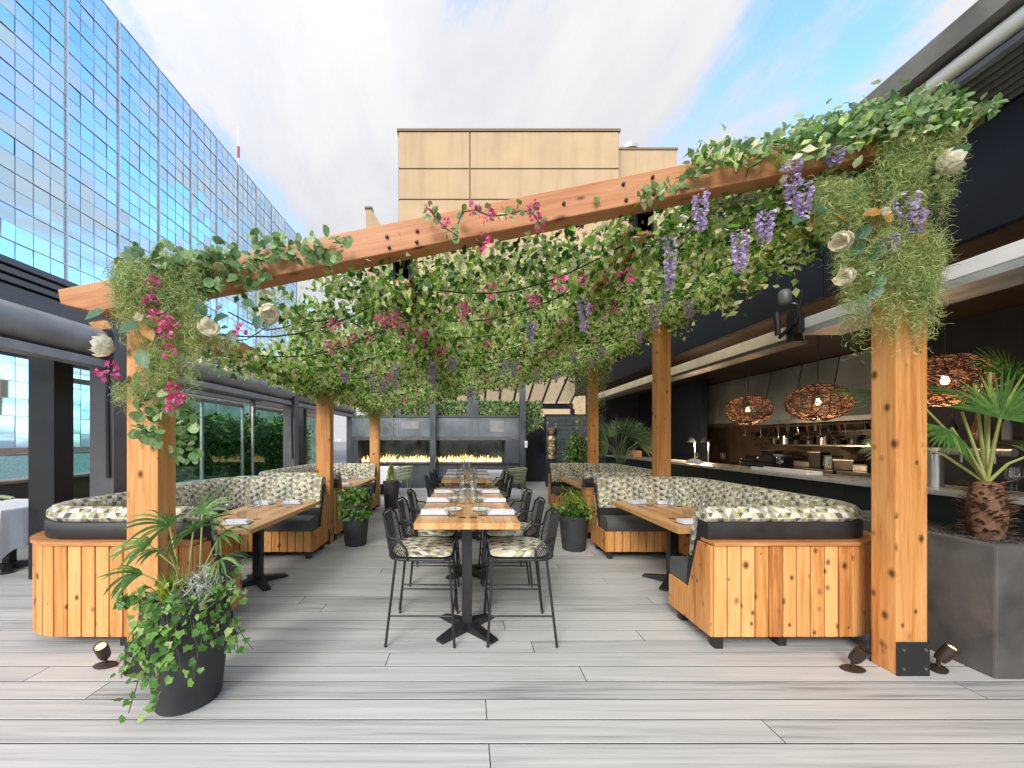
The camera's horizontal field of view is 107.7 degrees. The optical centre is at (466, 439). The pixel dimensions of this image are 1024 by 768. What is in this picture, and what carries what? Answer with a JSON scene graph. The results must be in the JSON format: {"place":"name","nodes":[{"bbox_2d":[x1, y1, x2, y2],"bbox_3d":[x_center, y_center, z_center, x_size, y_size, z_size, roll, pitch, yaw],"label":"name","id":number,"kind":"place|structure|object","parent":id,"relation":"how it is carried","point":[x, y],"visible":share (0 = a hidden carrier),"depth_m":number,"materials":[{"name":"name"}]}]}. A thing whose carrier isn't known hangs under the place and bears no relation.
{"place":"outdoors","nodes":[
{"label":"outdoors","id":0,"kind":"place"},
{"bbox_2d":[0,0,297,479],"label":"glass tower","id":1,"kind":"structure","parent":0,"point":[110,142],"depth_m":42.71,"materials":[{"name":"glass"}]},
{"bbox_2d":[0,415,27,447],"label":"window","id":2,"kind":"structure","parent":1,"relation":"in","point":[13,429],"depth_m":35.28,"materials":[{"name":"glass"}]},
{"bbox_2d":[0,380,27,415],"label":"window","id":3,"kind":"structure","parent":1,"relation":"in","point":[13,395],"depth_m":35.27,"materials":[{"name":"glass"}]},
{"bbox_2d":[0,355,27,381],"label":"window","id":4,"kind":"structure","parent":1,"relation":"in","point":[11,368],"depth_m":35.28,"materials":[{"name":"glass"}]},
{"bbox_2d":[0,236,65,279],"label":"window","id":5,"kind":"structure","parent":1,"relation":"in","point":[8,248],"depth_m":36.74,"materials":[{"name":"glass"}]},
{"bbox_2d":[0,201,65,263],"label":"window","id":6,"kind":"structure","parent":1,"relation":"in","point":[16,225],"depth_m":36.73,"materials":[{"name":"glass"}]},
{"bbox_2d":[0,165,65,232],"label":"window","id":7,"kind":"structure","parent":1,"relation":"in","point":[15,190],"depth_m":36.73,"materials":[{"name":"glass"}]},
{"bbox_2d":[0,129,65,201],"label":"window","id":8,"kind":"structure","parent":1,"relation":"in","point":[14,155],"depth_m":36.74,"materials":[{"name":"glass"}]},
{"bbox_2d":[0,93,65,170],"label":"window","id":9,"kind":"structure","parent":1,"relation":"in","point":[14,120],"depth_m":36.73,"materials":[{"name":"glass"}]},
{"bbox_2d":[0,57,65,139],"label":"window","id":10,"kind":"structure","parent":1,"relation":"in","point":[14,85],"depth_m":36.73,"materials":[{"name":"glass"}]},
{"bbox_2d":[0,21,65,108],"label":"window","id":11,"kind":"structure","parent":1,"relation":"in","point":[12,48],"depth_m":36.73,"materials":[{"name":"glass"}]},
{"bbox_2d":[0,0,65,77],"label":"window","id":12,"kind":"structure","parent":1,"relation":"in","point":[12,13],"depth_m":36.88,"materials":[{"name":"glass"}]},
{"bbox_2d":[17,0,65,47],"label":"window","id":13,"kind":"structure","parent":1,"relation":"in","point":[44,11],"depth_m":38.31,"materials":[{"name":"glass"}]},
{"bbox_2d":[73,419,89,446],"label":"window","id":14,"kind":"structure","parent":1,"relation":"in","point":[82,427],"depth_m":41.50,"materials":[{"name":"glass"}]},
{"bbox_2d":[73,389,89,418],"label":"window","id":15,"kind":"structure","parent":1,"relation":"in","point":[81,398],"depth_m":41.49,"materials":[{"name":"glass"}]},
{"bbox_2d":[69,236,114,279],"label":"window","id":16,"kind":"structure","parent":1,"relation":"in","point":[83,257],"depth_m":42.26,"materials":[{"name":"glass"}]},
{"bbox_2d":[69,205,117,257],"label":"window","id":17,"kind":"structure","parent":1,"relation":"in","point":[82,227],"depth_m":42.72,"materials":[{"name":"glass"}]},
{"bbox_2d":[69,175,117,232],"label":"window","id":18,"kind":"structure","parent":1,"relation":"in","point":[91,203],"depth_m":42.71,"materials":[{"name":"glass"}]},
{"bbox_2d":[69,144,117,205],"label":"window","id":19,"kind":"structure","parent":1,"relation":"in","point":[82,168],"depth_m":42.72,"materials":[{"name":"glass"}]},
{"bbox_2d":[69,114,117,178],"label":"window","id":20,"kind":"structure","parent":1,"relation":"in","point":[80,137],"depth_m":42.72,"materials":[{"name":"glass"}]},
{"bbox_2d":[69,83,117,151],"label":"window","id":21,"kind":"structure","parent":1,"relation":"in","point":[88,114],"depth_m":42.72,"materials":[{"name":"glass"}]},
{"bbox_2d":[69,53,117,124],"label":"window","id":22,"kind":"structure","parent":1,"relation":"in","point":[80,77],"depth_m":42.74,"materials":[{"name":"glass"}]},
{"bbox_2d":[69,22,117,97],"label":"window","id":23,"kind":"structure","parent":1,"relation":"in","point":[79,46],"depth_m":42.72,"materials":[{"name":"glass"}]},
{"bbox_2d":[69,0,117,70],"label":"window","id":24,"kind":"structure","parent":1,"relation":"in","point":[82,20],"depth_m":42.82,"materials":[{"name":"glass"}]},
{"bbox_2d":[79,0,117,44],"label":"window","id":25,"kind":"structure","parent":1,"relation":"in","point":[101,13],"depth_m":44.00,"materials":[{"name":"glass"}]},
{"bbox_2d":[121,210,158,252],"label":"window","id":26,"kind":"structure","parent":1,"relation":"in","point":[132,229],"depth_m":48.69,"materials":[{"name":"glass"}]},
{"bbox_2d":[121,183,158,232],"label":"window","id":27,"kind":"structure","parent":1,"relation":"in","point":[133,204],"depth_m":48.84,"materials":[{"name":"glass"}]},
{"bbox_2d":[121,157,158,209],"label":"window","id":28,"kind":"structure","parent":1,"relation":"in","point":[131,177],"depth_m":48.82,"materials":[{"name":"glass"}]},
{"bbox_2d":[121,130,158,185],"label":"window","id":29,"kind":"structure","parent":1,"relation":"in","point":[131,151],"depth_m":48.87,"materials":[{"name":"glass"}]},
{"bbox_2d":[121,104,158,161],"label":"window","id":30,"kind":"structure","parent":1,"relation":"in","point":[130,124],"depth_m":48.86,"materials":[{"name":"glass"}]},
{"bbox_2d":[121,77,158,137],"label":"window","id":31,"kind":"structure","parent":1,"relation":"in","point":[129,97],"depth_m":48.83,"materials":[{"name":"glass"}]},
{"bbox_2d":[121,50,158,114],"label":"window","id":32,"kind":"structure","parent":1,"relation":"in","point":[137,80],"depth_m":48.83,"materials":[{"name":"glass"}]},
{"bbox_2d":[121,24,158,90],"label":"window","id":33,"kind":"structure","parent":1,"relation":"in","point":[130,47],"depth_m":48.86,"materials":[{"name":"glass"}]},
{"bbox_2d":[50,0,296,358],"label":"window","id":34,"kind":"structure","parent":1,"relation":"in","point":[245,216],"depth_m":75.65,"materials":[{"name":"glass"}]},
{"bbox_2d":[161,213,190,249],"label":"window","id":35,"kind":"structure","parent":1,"relation":"in","point":[169,228],"depth_m":54.70,"materials":[{"name":"glass"}]},
{"bbox_2d":[161,189,190,233],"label":"window","id":36,"kind":"structure","parent":1,"relation":"in","point":[171,208],"depth_m":54.89,"materials":[{"name":"glass"}]},
{"bbox_2d":[161,166,190,211],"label":"window","id":37,"kind":"structure","parent":1,"relation":"in","point":[169,184],"depth_m":54.89,"materials":[{"name":"glass"}]},
{"bbox_2d":[161,142,190,190],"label":"window","id":38,"kind":"structure","parent":1,"relation":"in","point":[177,168],"depth_m":54.88,"materials":[{"name":"glass"}]},
{"bbox_2d":[161,119,190,169],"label":"window","id":39,"kind":"structure","parent":1,"relation":"in","point":[169,138],"depth_m":54.89,"materials":[{"name":"glass"}]},
{"bbox_2d":[161,96,190,147],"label":"window","id":40,"kind":"structure","parent":1,"relation":"in","point":[169,115],"depth_m":54.88,"materials":[{"name":"glass"}]},
{"bbox_2d":[161,72,190,126],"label":"window","id":41,"kind":"structure","parent":1,"relation":"in","point":[170,93],"depth_m":54.86,"materials":[{"name":"glass"}]},
{"bbox_2d":[192,215,216,246],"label":"window","id":42,"kind":"structure","parent":1,"relation":"in","point":[200,231],"depth_m":60.48,"materials":[{"name":"glass"}]},
{"bbox_2d":[192,194,216,233],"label":"window","id":43,"kind":"structure","parent":1,"relation":"in","point":[200,210],"depth_m":60.89,"materials":[{"name":"glass"}]},
{"bbox_2d":[192,173,216,213],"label":"window","id":44,"kind":"structure","parent":1,"relation":"in","point":[199,189],"depth_m":60.89,"materials":[{"name":"glass"}]},
{"bbox_2d":[192,152,216,194],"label":"window","id":45,"kind":"structure","parent":1,"relation":"in","point":[199,168],"depth_m":60.89,"materials":[{"name":"glass"}]},
{"bbox_2d":[192,131,216,175],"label":"window","id":46,"kind":"structure","parent":1,"relation":"in","point":[199,148],"depth_m":60.89,"materials":[{"name":"glass"}]},
{"bbox_2d":[192,109,216,156],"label":"window","id":47,"kind":"structure","parent":1,"relation":"in","point":[198,126],"depth_m":60.89,"materials":[{"name":"glass"}]},
{"bbox_2d":[176,388,315,463],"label":"glass hall","id":48,"kind":"structure","parent":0,"point":[211,408],"depth_m":21.20,"materials":[{"name":"silver metal"}]},
{"bbox_2d":[0,482,1023,767],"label":"deck","id":49,"kind":"structure","parent":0,"point":[632,670],"depth_m":2.23,"materials":[{"name":"grey wood"}]},
{"bbox_2d":[0,499,73,574],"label":"clothed table","id":50,"kind":"object","parent":49,"relation":"on","point":[13,525],"visible":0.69,"depth_m":4.10,"materials":[{"name":"white fabric"}]},
{"bbox_2d":[0,450,207,500],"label":"terrace parapet","id":51,"kind":"structure","parent":49,"relation":"on","point":[17,488],"depth_m":5.64,"materials":[{"name":"grey metal"}]},
{"bbox_2d":[92,640,117,669],"bbox_3d":[-2.392,1.409,2.462,0.148,0.182,0.123,0,0,44],"label":"deck uplight","id":52,"kind":"object","parent":49,"relation":"on","point":[102,650],"visible":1,"depth_m":2.44,"materials":[{"name":"brown metal"}]},
{"bbox_2d":[95,485,254,723],"bbox_3d":[-1.591,0.891,2.121,0.793,1.218,0.581,0,0,0],"label":"planter pot","id":53,"kind":"object","parent":49,"relation":"on","point":[181,631],"visible":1,"depth_m":2.03,"materials":[{"name":"green plant"}]},
{"bbox_2d":[0,254,355,578],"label":"steel pavilion","id":54,"kind":"structure","parent":49,"relation":"on","point":[45,333],"depth_m":4.00,"materials":[{"name":"grey metal"}]},
{"bbox_2d":[30,476,328,645],"bbox_3d":[-2.672,0.998,3.920,1.484,1.005,2.588,0,0,0],"label":"curved booth","id":55,"kind":"object","parent":49,"relation":"on","point":[75,542],"visible":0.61,"depth_m":2.71,"materials":[{"name":"brown wood"}]},
{"bbox_2d":[184,396,243,479],"bbox_3d":[-4.850,0.370,6.800,0.050,2.260,2.500,0,0,0],"label":"glass screen","id":56,"kind":"object","parent":49,"relation":"on","point":[202,400],"visible":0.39,"depth_m":6.84,"materials":[{"name":"silver metal"}]},
{"bbox_2d":[176,404,315,481],"bbox_3d":[-5.479,0.336,9.316,1.132,2.329,6.336,0,0,0],"label":"ivy hedge","id":57,"kind":"object","parent":49,"relation":"on","point":[222,435],"visible":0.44,"depth_m":8.38,"materials":[{"name":"green plant"}]},
{"bbox_2d":[216,501,319,590],"bbox_3d":[-2.190,1.129,3.880,0.720,0.743,1.480,0,0,0],"label":"dining table","id":58,"kind":"object","parent":49,"relation":"on","point":[262,517],"visible":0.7,"depth_m":3.86,"materials":[{"name":"brown wood"}]},
{"bbox_2d":[258,463,377,539],"bbox_3d":[-2.672,0.998,6.830,1.484,1.005,2.588,0,0,0],"label":"curved booth","id":59,"kind":"object","parent":49,"relation":"on","point":[355,470],"visible":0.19,"depth_m":7.54,"materials":[{"name":"wood"}]},
{"bbox_2d":[335,486,374,546],"bbox_3d":[-1.596,1.071,5.354,0.569,0.857,0.707,0,0,0],"label":"planter pot","id":60,"kind":"object","parent":49,"relation":"on","point":[355,512],"visible":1,"depth_m":5.21,"materials":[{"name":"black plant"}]},
{"bbox_2d":[383,463,399,509],"bbox_3d":[-1.660,0.988,8.150,0.360,1.024,0.360,0,0,0],"label":"planter pot","id":61,"kind":"object","parent":49,"relation":"on","point":[391,490],"visible":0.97,"depth_m":8.03,"materials":[{"name":"black plastic"}]},
{"bbox_2d":[381,507,458,647],"bbox_3d":[-0.368,1.024,2.951,0.586,0.946,0.549,0,0,1],"label":"counter stool","id":62,"kind":"object","parent":49,"relation":"on","point":[431,549],"visible":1,"depth_m":2.80,"materials":[{"name":"black metal"}]},
{"bbox_2d":[396,496,459,610],"bbox_3d":[-0.373,1.024,3.541,0.586,0.946,0.549,0,0,1],"label":"counter stool","id":63,"kind":"object","parent":49,"relation":"on","point":[403,511],"visible":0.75,"depth_m":3.39,"materials":[{"name":"black metal"}]},
{"bbox_2d":[430,400,435,486],"bbox_3d":[-1.046,-0.150,11.450,0.280,3.300,0.260,0,0,0],"label":"steel post","id":64,"kind":"object","parent":49,"relation":"on","point":[432,436],"visible":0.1,"depth_m":11.37,"materials":[{"name":"grey metal"}]},
{"bbox_2d":[351,415,518,487],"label":"fireplace wall","id":65,"kind":"structure","parent":49,"relation":"on","point":[489,442],"depth_m":11.60,"materials":[{"name":"grey metal"}]},
{"bbox_2d":[399,398,544,435],"bbox_3d":[0.086,-0.644,11.995,4.848,1.433,0.671,0,0,0],"label":"planter trough","id":66,"kind":"object","parent":65,"relation":"on","point":[455,407],"visible":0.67,"depth_m":11.85,"materials":[{"name":"metal"}]},
{"bbox_2d":[339,335,574,414],"bbox_3d":[0.180,-0.951,14.141,8.920,4.901,4.118,0,0,0],"label":"fabric awning","id":67,"kind":"object","parent":49,"relation":"on","point":[552,391],"visible":0.07,"depth_m":15.50,"materials":[{"name":"beige fabric"}]},
{"bbox_2d":[414,488,519,643],"bbox_3d":[0.000,1.042,3.575,0.750,0.915,1.910,0,0,0],"label":"dining table","id":68,"kind":"object","parent":49,"relation":"on","point":[466,519],"visible":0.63,"depth_m":2.91,"materials":[{"name":"brown wood"}]},
{"bbox_2d":[441,469,492,539],"bbox_3d":[0.000,1.042,6.420,0.750,0.915,1.960,0,0,0],"label":"dining table","id":69,"kind":"object","parent":49,"relation":"on","point":[467,479],"visible":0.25,"depth_m":5.65,"materials":[{"name":"brown wood"}]},
{"bbox_2d":[478,489,532,583],"bbox_3d":[0.428,1.024,4.130,0.586,0.946,0.549,0,0,-1],"label":"counter stool","id":70,"kind":"object","parent":49,"relation":"on","point":[526,505],"visible":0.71,"depth_m":3.97,"materials":[{"name":"black metal"}]},
{"bbox_2d":[482,496,545,609],"bbox_3d":[0.444,1.024,3.539,0.586,0.946,0.549,0,0,1],"label":"counter stool","id":71,"kind":"object","parent":49,"relation":"on","point":[520,532],"visible":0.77,"depth_m":3.39,"materials":[{"name":"black metal"}]},
{"bbox_2d":[58,110,981,675],"bbox_3d":[0.337,-0.313,5.401,5.870,3.626,6.117,0,0,0],"label":"cedar pergola","id":72,"kind":"object","parent":49,"relation":"on","point":[898,640],"visible":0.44,"depth_m":2.37,"materials":[{"name":"brown wood"}]},
{"bbox_2d":[85,224,352,465],"bbox_3d":[-1.493,-0.570,2.312,1.615,1.447,0.484,0,0,0],"label":"flower garland","id":73,"kind":"object","parent":72,"relation":"hanging from","point":[193,283],"visible":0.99,"depth_m":2.23,"materials":[{"name":"green plant"}]},
{"bbox_2d":[351,402,404,439],"bbox_3d":[-1.947,-0.563,8.031,1.256,1.174,0.596,0,0,0],"label":"moss garland","id":74,"kind":"object","parent":72,"relation":"hanging from","point":[384,412],"visible":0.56,"depth_m":8.06,"materials":[{"name":"green plant"}]},
{"bbox_2d":[423,199,547,252],"bbox_3d":[0.105,-1.282,2.236,0.747,0.306,0.150,0,0,0],"label":"bougainvillea sprig","id":75,"kind":"object","parent":72,"relation":"hanging from","point":[509,210],"visible":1,"depth_m":2.24,"materials":[{"name":"pink plant"}]},
{"bbox_2d":[116,134,939,416],"bbox_3d":[0.407,-1.267,5.578,5.754,1.610,6.658,0,0,0],"label":"vine canopy","id":76,"kind":"object","parent":72,"relation":"attached to","point":[464,368],"visible":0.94,"depth_m":3.41,"materials":[{"name":"green plant"}]},
{"bbox_2d":[563,364,614,428],"bbox_3d":[2.655,-1.030,8.098,1.161,1.746,0.655,0,0,0],"label":"moss garland","id":77,"kind":"object","parent":72,"relation":"hanging from","point":[580,379],"visible":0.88,"depth_m":8.06,"materials":[{"name":"green plant"}]},
{"bbox_2d":[636,79,1008,363],"bbox_3d":[2.224,-1.411,2.441,2.474,1.880,1.006,0,0,0],"label":"flower garland","id":78,"kind":"object","parent":72,"relation":"hanging from","point":[917,114],"visible":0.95,"depth_m":2.24,"materials":[{"name":"green plant"}]},
{"bbox_2d":[483,507,560,647],"bbox_3d":[0.434,1.024,2.950,0.586,0.946,0.549,0,0,0],"label":"counter stool","id":79,"kind":"object","parent":49,"relation":"on","point":[524,548],"visible":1,"depth_m":2.79,"materials":[{"name":"black metal"}]},
{"bbox_2d":[518,381,526,488],"bbox_3d":[1.708,-0.700,11.450,0.270,4.400,0.260,0,0,0],"label":"steel post","id":80,"kind":"object","parent":49,"relation":"on","point":[522,426],"visible":0.56,"depth_m":11.37,"materials":[{"name":"grey metal"}]},
{"bbox_2d":[526,416,545,481],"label":"back wall","id":81,"kind":"structure","parent":49,"relation":"on","point":[535,457],"depth_m":13.36,"materials":[{"name":"black metal"}]},
{"bbox_2d":[526,423,540,480],"bbox_3d":[2.260,0.445,13.379,0.800,2.090,0.038,0,0,0],"label":"door","id":82,"kind":"structure","parent":81,"relation":"in","point":[533,451],"depth_m":13.36,"materials":[{"name":"black metal"}]},
{"bbox_2d":[547,485,596,551],"bbox_3d":[1.455,1.057,5.130,0.612,0.885,0.677,0,0,-29],"label":"planter pot","id":83,"kind":"object","parent":49,"relation":"on","point":[575,516],"visible":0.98,"depth_m":4.99,"materials":[{"name":"green plant"}]},
{"bbox_2d":[561,419,586,462],"bbox_3d":[3.225,0.440,10.937,0.827,2.123,0.882,0,0,-30],"label":"leafy shrub","id":84,"kind":"object","parent":49,"relation":"on","point":[575,448],"visible":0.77,"depth_m":10.79,"materials":[{"name":"green plant"}]},
{"bbox_2d":[544,414,605,486],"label":"slatted wall","id":85,"kind":"structure","parent":49,"relation":"on","point":[564,428],"depth_m":11.95,"materials":[{"name":"black wood"}]},
{"bbox_2d":[548,463,651,538],"bbox_3d":[2.522,0.998,6.900,1.484,1.005,2.588,0,0,0],"label":"curved booth","id":86,"kind":"object","parent":49,"relation":"on","point":[587,473],"visible":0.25,"depth_m":7.63,"materials":[{"name":"fabric"}]},
{"bbox_2d":[598,416,651,464],"bbox_3d":[3.714,0.445,8.847,1.646,2.110,1.086,0,0,0],"label":"fan palm","id":87,"kind":"object","parent":49,"relation":"on","point":[639,436],"visible":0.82,"depth_m":8.82,"materials":[{"name":"green plant"}]},
{"bbox_2d":[611,501,694,590],"bbox_3d":[2.155,1.129,3.900,0.730,0.743,1.480,0,0,0],"label":"dining table","id":88,"kind":"object","parent":49,"relation":"on","point":[666,516],"visible":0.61,"depth_m":3.88,"materials":[{"name":"brown wood"}]},
{"bbox_2d":[591,476,870,648],"bbox_3d":[2.472,0.998,3.920,1.484,1.005,2.588,0,0,0],"label":"curved booth","id":89,"kind":"object","parent":49,"relation":"on","point":[779,567],"visible":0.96,"depth_m":2.70,"materials":[{"name":"brown wood"}]},
{"bbox_2d":[575,0,1023,491],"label":"restaurant building","id":90,"kind":"structure","parent":49,"relation":"on","point":[977,47],"depth_m":4.10,"materials":[{"name":"metal"}]},
{"bbox_2d":[598,327,807,401],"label":"awning beam","id":91,"kind":"structure","parent":90,"relation":"attached to","point":[763,345],"depth_m":5.19,"materials":[{"name":"grey metal"}]},
{"bbox_2d":[724,360,772,425],"bbox_3d":[4.200,-0.841,5.558,0.588,1.253,0.590,0,0,0],"label":"wicker pendant","id":92,"kind":"object","parent":90,"relation":"hanging from","point":[750,420],"visible":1,"depth_m":5.43,"materials":[{"name":"brown wicker"}]},
{"bbox_2d":[707,349,870,428],"bbox_3d":[6.685,-0.885,7.880,0.930,1.130,5.800,0,0,0],"label":"range hood","id":93,"kind":"object","parent":90,"relation":"attached to","point":[852,373],"visible":0.41,"depth_m":7.26,"materials":[{"name":"silver metal"}]},
{"bbox_2d":[741,422,870,440],"bbox_3d":[6.350,-0.140,6.800,0.120,0.300,3.600,0,0,0],"label":"utensil rail","id":94,"kind":"object","parent":93,"relation":"attached to","point":[809,438],"visible":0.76,"depth_m":6.89,"materials":[{"name":"metal"}]},
{"bbox_2d":[749,429,870,436],"bbox_3d":[7.010,-0.130,5.850,0.360,0.100,6.300,0,0,0],"label":"bottle ledge","id":95,"kind":"object","parent":90,"relation":"attached to","point":[866,432],"visible":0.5,"depth_m":7.31,"materials":[{"name":"metal"}]},
{"bbox_2d":[754,444,870,454],"bbox_3d":[6.995,0.180,6.900,0.390,0.180,3.800,0,0,0],"label":"wall shelf","id":96,"kind":"object","parent":90,"relation":"attached to","point":[847,448],"depth_m":7.44,"materials":[{"name":"metal"}]},
{"bbox_2d":[784,335,855,420],"bbox_3d":[4.199,-0.845,4.450,0.631,1.246,0.631,0,0,0],"label":"wicker pendant","id":97,"kind":"object","parent":90,"relation":"hanging from","point":[817,401],"visible":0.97,"depth_m":4.37,"materials":[{"name":"brown wicker"}]},
{"bbox_2d":[802,239,1023,334],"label":"awning beam","id":98,"kind":"structure","parent":90,"relation":"attached to","point":[998,269],"depth_m":2.63,"materials":[{"name":"white metal"}]},
{"bbox_2d":[773,288,804,342],"bbox_3d":[3.455,-1.325,3.934,0.210,0.570,0.367,0,0,0],"label":"awning hinge","id":99,"kind":"object","parent":98,"relation":"attached to","point":[794,329],"visible":0.99,"depth_m":3.93,"materials":[{"name":"black metal"}]},
{"bbox_2d":[927,306,1005,406],"bbox_3d":[4.199,-0.878,3.269,0.654,1.180,0.655,0,0,0],"label":"wicker pendant","id":100,"kind":"object","parent":90,"relation":"hanging from","point":[943,371],"visible":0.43,"depth_m":3.15,"materials":[{"name":"brown wicker"}]},
{"bbox_2d":[605,455,1023,537],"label":"bar counter","id":101,"kind":"object","parent":49,"relation":"on","point":[942,507],"visible":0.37,"depth_m":4.27,"materials":[{"name":"stone"}]},
{"bbox_2d":[756,456,793,468],"bbox_3d":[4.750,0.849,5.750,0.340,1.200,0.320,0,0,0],"label":"container","id":102,"kind":"object","parent":101,"relation":"on","point":[777,461],"visible":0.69,"depth_m":5.61,"materials":[{"name":"black metal"}]},
{"bbox_2d":[927,447,1018,487],"bbox_3d":[4.279,0.249,3.320,0.153,0.362,0.800,0,0,0],"label":"beer tap","id":103,"kind":"object","parent":101,"relation":"on","point":[935,469],"visible":0.61,"depth_m":3.37,"materials":[{"name":"metal"}]},
{"bbox_2d":[839,644,871,672],"bbox_3d":[2.528,1.409,2.422,0.148,0.182,0.123,0,0,44],"label":"deck uplight","id":104,"kind":"object","parent":49,"relation":"on","point":[859,653],"visible":1,"depth_m":2.40,"materials":[{"name":"brown metal"}]},
{"bbox_2d":[860,510,1023,678],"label":"concrete planter","id":105,"kind":"object","parent":49,"relation":"on","point":[975,601],"visible":0.39,"depth_m":2.42,"materials":[{"name":"grey concrete"}]},
{"bbox_2d":[823,347,1023,539],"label":"fan palm","id":106,"kind":"object","parent":105,"relation":"in","point":[988,511],"visible":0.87,"depth_m":2.66,"materials":[{"name":"green plant"}]},
{"bbox_2d":[930,643,960,674],"bbox_3d":[3.091,1.409,2.428,0.148,0.182,0.123,0,0,9],"label":"deck uplight","id":107,"kind":"object","parent":49,"relation":"on","point":[944,653],"visible":0.99,"depth_m":2.40,"materials":[{"name":"brown metal"}]},
{"bbox_2d":[397,128,677,415],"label":"tan building","id":108,"kind":"structure","parent":0,"point":[447,169],"depth_m":45.00,"materials":[{"name":"concrete"}]},
{"bbox_2d":[103,0,977,441],"label":"sky","id":109,"kind":"structure","parent":0,"point":[318,93],"materials":[{"name":"white"}]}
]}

